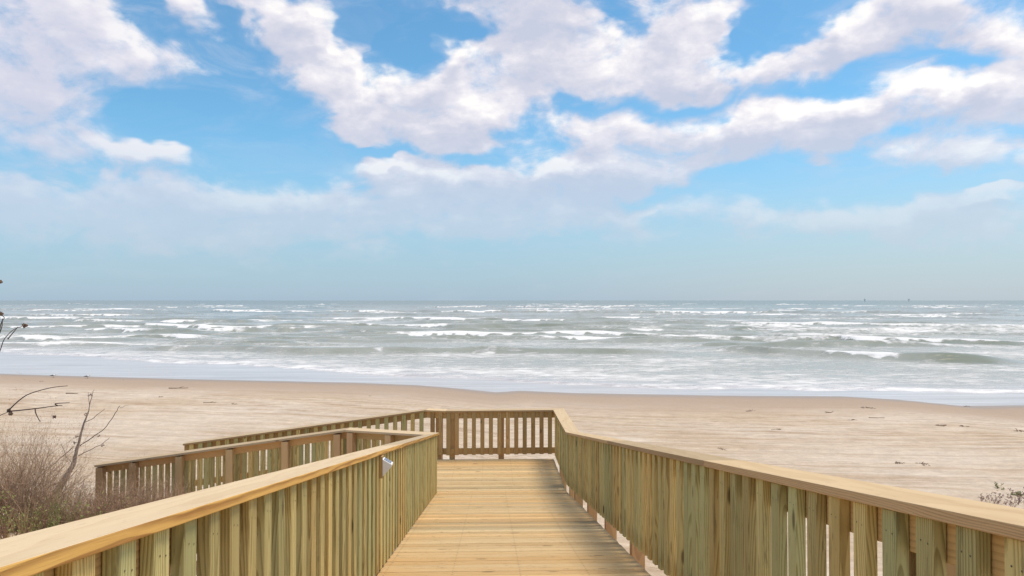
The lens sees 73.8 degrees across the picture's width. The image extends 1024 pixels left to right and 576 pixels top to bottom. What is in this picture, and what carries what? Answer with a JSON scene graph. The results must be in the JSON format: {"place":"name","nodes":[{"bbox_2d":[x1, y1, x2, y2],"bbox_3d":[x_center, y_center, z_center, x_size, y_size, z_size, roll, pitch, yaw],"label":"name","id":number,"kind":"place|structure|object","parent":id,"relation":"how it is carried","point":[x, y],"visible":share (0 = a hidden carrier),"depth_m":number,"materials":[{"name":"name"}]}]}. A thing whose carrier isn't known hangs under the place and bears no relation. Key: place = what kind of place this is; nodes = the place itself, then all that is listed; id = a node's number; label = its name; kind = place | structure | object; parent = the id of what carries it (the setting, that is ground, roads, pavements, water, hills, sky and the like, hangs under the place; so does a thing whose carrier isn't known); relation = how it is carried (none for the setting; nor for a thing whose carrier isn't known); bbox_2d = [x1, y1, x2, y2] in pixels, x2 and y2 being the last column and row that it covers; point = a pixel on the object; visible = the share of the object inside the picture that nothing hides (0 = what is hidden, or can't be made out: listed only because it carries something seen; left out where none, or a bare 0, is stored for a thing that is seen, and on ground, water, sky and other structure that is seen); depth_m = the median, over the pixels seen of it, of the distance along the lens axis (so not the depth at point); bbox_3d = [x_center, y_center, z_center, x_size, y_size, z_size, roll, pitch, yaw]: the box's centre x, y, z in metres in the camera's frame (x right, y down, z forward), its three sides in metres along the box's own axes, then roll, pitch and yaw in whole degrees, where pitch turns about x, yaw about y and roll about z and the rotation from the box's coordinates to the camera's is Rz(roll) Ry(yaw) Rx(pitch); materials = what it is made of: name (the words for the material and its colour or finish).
{"place":"outdoors","nodes":[
{"label":"outdoors","id":0,"kind":"place"},
{"bbox_2d":[0,300,1023,405],"bbox_3d":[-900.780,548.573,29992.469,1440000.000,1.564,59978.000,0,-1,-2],"label":"sea","id":1,"kind":"structure","parent":0,"point":[961,352],"depth_m":71.16,"materials":[{"name":"liquid"}]},
{"bbox_2d":[0,374,1023,575],"bbox_3d":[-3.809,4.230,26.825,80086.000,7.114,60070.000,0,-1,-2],"label":"beach","id":2,"kind":"structure","parent":0,"point":[982,453],"depth_m":25.68,"materials":[{"name":"beige sand"}]},
{"bbox_2d":[0,507,27,538],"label":"grass clump","id":3,"kind":"object","parent":2,"relation":"on","point":[9,533],"visible":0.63,"depth_m":10.51,"materials":[{"name":"plant"}]},
{"bbox_2d":[0,280,27,350],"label":"dead weed","id":4,"kind":"object","parent":2,"relation":"on","point":[23,324],"visible":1,"depth_m":2.93,"materials":[{"name":"brown plant"}]},
{"bbox_2d":[0,490,37,538],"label":"leafy shrub","id":5,"kind":"object","parent":2,"relation":"on","point":[4,525],"visible":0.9,"depth_m":10.27,"materials":[{"name":"green plant"}]},
{"bbox_2d":[9,500,38,534],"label":"grass clump","id":6,"kind":"object","parent":2,"relation":"on","point":[25,522],"visible":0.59,"depth_m":10.48,"materials":[{"name":"plant"}]},
{"bbox_2d":[1,429,50,503],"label":"dry shrub","id":7,"kind":"object","parent":2,"relation":"on","point":[20,466],"visible":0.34,"depth_m":11.59,"materials":[{"name":"brown plant"}]},
{"bbox_2d":[0,497,66,538],"bbox_3d":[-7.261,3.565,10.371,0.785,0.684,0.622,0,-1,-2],"label":"leafy shrub","id":8,"kind":"object","parent":2,"relation":"on","point":[35,512],"visible":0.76,"depth_m":10.31,"materials":[{"name":"green plant"}]},
{"bbox_2d":[0,386,69,420],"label":"dead weed","id":9,"kind":"object","parent":2,"relation":"on","point":[9,410],"visible":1,"depth_m":3.51,"materials":[{"name":"brown plant"}]},
{"bbox_2d":[14,498,58,529],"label":"dry shrub","id":10,"kind":"object","parent":2,"relation":"on","point":[40,518],"visible":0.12,"depth_m":11.12,"materials":[{"name":"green plant"}]},
{"bbox_2d":[0,464,76,532],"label":"dry shrub","id":11,"kind":"object","parent":2,"relation":"on","point":[11,504],"visible":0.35,"depth_m":11.08,"materials":[{"name":"brown plant"}]},
{"bbox_2d":[3,497,93,529],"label":"dry shrub","id":12,"kind":"object","parent":2,"relation":"on","point":[35,515],"visible":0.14,"depth_m":11.13,"materials":[{"name":"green plant"}]},
{"bbox_2d":[26,482,75,530],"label":"grass clump","id":13,"kind":"object","parent":2,"relation":"on","point":[52,511],"visible":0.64,"depth_m":10.48,"materials":[{"name":"plant"}]},
{"bbox_2d":[0,398,107,531],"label":"dry shrub","id":14,"kind":"object","parent":2,"relation":"on","point":[22,487],"visible":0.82,"depth_m":11.22,"materials":[{"name":"brown plant"}]},
{"bbox_2d":[0,392,117,532],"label":"dry shrub","id":15,"kind":"object","parent":2,"relation":"on","point":[25,463],"visible":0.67,"depth_m":11.60,"materials":[{"name":"brown plant"}]},
{"bbox_2d":[0,387,123,526],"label":"dry shrub","id":16,"kind":"object","parent":2,"relation":"on","point":[38,460],"visible":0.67,"depth_m":11.51,"materials":[{"name":"brown plant"}]},
{"bbox_2d":[44,488,88,525],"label":"grass clump","id":17,"kind":"object","parent":2,"relation":"on","point":[67,513],"visible":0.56,"depth_m":10.67,"materials":[{"name":"plant"}]},
{"bbox_2d":[0,439,134,528],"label":"dry shrub","id":18,"kind":"object","parent":2,"relation":"on","point":[52,495],"visible":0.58,"depth_m":11.19,"materials":[{"name":"brown plant"}]},
{"bbox_2d":[31,390,123,506],"bbox_3d":[-8.793,3.382,13.780,2.001,2.644,0.505,0,-1,-5],"label":"dead stalk","id":19,"kind":"object","parent":2,"relation":"on","point":[78,444],"visible":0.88,"depth_m":13.87,"materials":[{"name":"brown plant"}]},
{"bbox_2d":[20,472,149,527],"bbox_3d":[-7.126,3.595,11.483,1.997,1.273,2.033,0,-1,12],"label":"dry shrub","id":20,"kind":"object","parent":2,"relation":"on","point":[75,505],"visible":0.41,"depth_m":11.04,"materials":[{"name":"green plant"}]},
{"bbox_2d":[58,491,129,518],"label":"leafy shrub","id":21,"kind":"object","parent":2,"relation":"on","point":[89,505],"visible":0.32,"depth_m":10.34,"materials":[{"name":"green plant"}]},
{"bbox_2d":[35,463,172,522],"bbox_3d":[-6.804,3.613,11.315,1.900,1.156,2.181,0,-1,-2],"label":"dry shrub","id":22,"kind":"object","parent":2,"relation":"on","point":[96,499],"visible":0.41,"depth_m":11.11,"materials":[{"name":"brown plant"}]},
{"bbox_2d":[41,456,170,523],"bbox_3d":[-6.635,3.596,11.422,2.184,1.157,2.149,0,-1,-2],"label":"dry shrub","id":23,"kind":"object","parent":2,"relation":"on","point":[110,496],"visible":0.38,"depth_m":11.34,"materials":[{"name":"brown plant"}]},
{"bbox_2d":[30,457,184,525],"bbox_3d":[-6.839,3.496,11.450,2.297,1.378,1.919,1,-1,-38],"label":"dry shrub","id":24,"kind":"object","parent":2,"relation":"on","point":[99,500],"visible":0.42,"depth_m":11.18,"materials":[{"name":"brown plant"}]},
{"bbox_2d":[70,454,201,516],"bbox_3d":[-6.286,3.509,11.491,1.909,1.195,2.004,1,-1,-31],"label":"dry shrub","id":25,"kind":"object","parent":2,"relation":"on","point":[139,491],"visible":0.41,"depth_m":11.38,"materials":[{"name":"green plant"}]},
{"bbox_2d":[75,464,198,517],"bbox_3d":[-6.352,3.551,11.442,2.058,1.184,1.800,0,-1,22],"label":"dry shrub","id":26,"kind":"object","parent":2,"relation":"on","point":[127,494],"visible":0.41,"depth_m":11.39,"materials":[{"name":"brown plant"}]},
{"bbox_2d":[88,466,193,511],"bbox_3d":[-6.058,3.512,11.392,1.851,1.192,1.647,1,-1,-38],"label":"dry shrub","id":27,"kind":"object","parent":2,"relation":"on","point":[141,499],"visible":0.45,"depth_m":11.43,"materials":[{"name":"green plant"}]},
{"bbox_2d":[0,433,438,575],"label":"picket railing","id":28,"kind":"object","parent":2,"relation":"on","point":[352,514],"visible":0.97,"depth_m":2.96,"materials":[{"name":"brown wood"}]},
{"bbox_2d":[379,455,392,477],"bbox_3d":[-1.093,1.550,5.926,0.110,0.187,0.090,0,-1,-2],"label":"solar light","id":29,"kind":"object","parent":28,"relation":"attached to","point":[385,465],"visible":0.98,"depth_m":5.88,"materials":[{"name":"silver metal"}]},
{"bbox_2d":[95,428,347,504],"bbox_3d":[-5.375,4.158,12.728,4.622,3.032,0.251,0,-1,-2],"label":"picket railing","id":30,"kind":"object","parent":2,"relation":"on","point":[230,453],"visible":0.54,"depth_m":12.77,"materials":[{"name":"brown wood"}]},
{"bbox_2d":[183,408,427,492],"bbox_3d":[-4.520,4.321,15.029,5.308,3.274,0.251,0,-1,-1],"label":"picket railing","id":31,"kind":"object","parent":2,"relation":"on","point":[394,418],"visible":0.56,"depth_m":14.97,"materials":[{"name":"brown wood"}]},
{"bbox_2d":[345,427,435,453],"bbox_3d":[-2.231,3.923,12.549,1.816,2.570,0.251,0,-1,16],"label":"picket railing","id":32,"kind":"object","parent":2,"relation":"on","point":[354,435],"visible":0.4,"depth_m":12.66,"materials":[{"name":"brown wood"}]},
{"bbox_2d":[426,408,446,458],"bbox_3d":[-1.660,3.969,15.041,0.487,2.570,0.251,0,-1,14],"label":"picket railing","id":33,"kind":"object","parent":2,"relation":"on","point":[439,415],"visible":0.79,"depth_m":14.97,"materials":[{"name":"brown wood"}]},
{"bbox_2d":[432,459,565,497],"bbox_3d":[-0.440,3.868,13.714,2.795,0.283,2.498,0,-1,-2],"label":"boardwalk landing","id":34,"kind":"object","parent":2,"relation":"on","point":[458,475],"visible":0.75,"depth_m":13.57,"materials":[{"name":"brown wood"}]},
{"bbox_2d":[446,408,560,458],"bbox_3d":[-0.151,3.969,15.059,2.615,2.570,0.251,0,-1,-3],"label":"picket railing","id":35,"kind":"object","parent":2,"relation":"on","point":[453,417],"visible":0.91,"depth_m":14.98,"materials":[{"name":"brown wood"}]},
{"bbox_2d":[377,491,650,575],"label":"boardwalk ramp","id":36,"kind":"structure","parent":2,"relation":"on","point":[515,533],"depth_m":7.46,"materials":[{"name":"brown wood"}]},
{"bbox_2d":[553,408,578,497],"bbox_3d":[1.066,3.947,13.861,0.251,2.570,2.782,0,-1,-2],"label":"picket railing","id":37,"kind":"object","parent":2,"relation":"on","point":[564,423],"visible":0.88,"depth_m":13.47,"materials":[{"name":"brown wood"}]},
{"bbox_2d":[566,432,1023,575],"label":"picket railing","id":38,"kind":"object","parent":2,"relation":"on","point":[672,511],"visible":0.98,"depth_m":3.47,"materials":[{"name":"beige wood"}]},
{"bbox_2d":[978,490,1003,504],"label":"beach plant","id":39,"kind":"object","parent":2,"relation":"on","point":[981,498],"visible":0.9,"depth_m":14.94,"materials":[{"name":"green plant"}]},
{"bbox_2d":[998,487,1023,506],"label":"beach plant","id":40,"kind":"object","parent":2,"relation":"on","point":[1011,497],"visible":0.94,"depth_m":14.75,"materials":[{"name":"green plant"}]},
{"bbox_2d":[0,0,1023,299],"label":"sky","id":41,"kind":"structure","parent":0,"point":[150,149],"materials":[{"name":"blue"}]}
]}

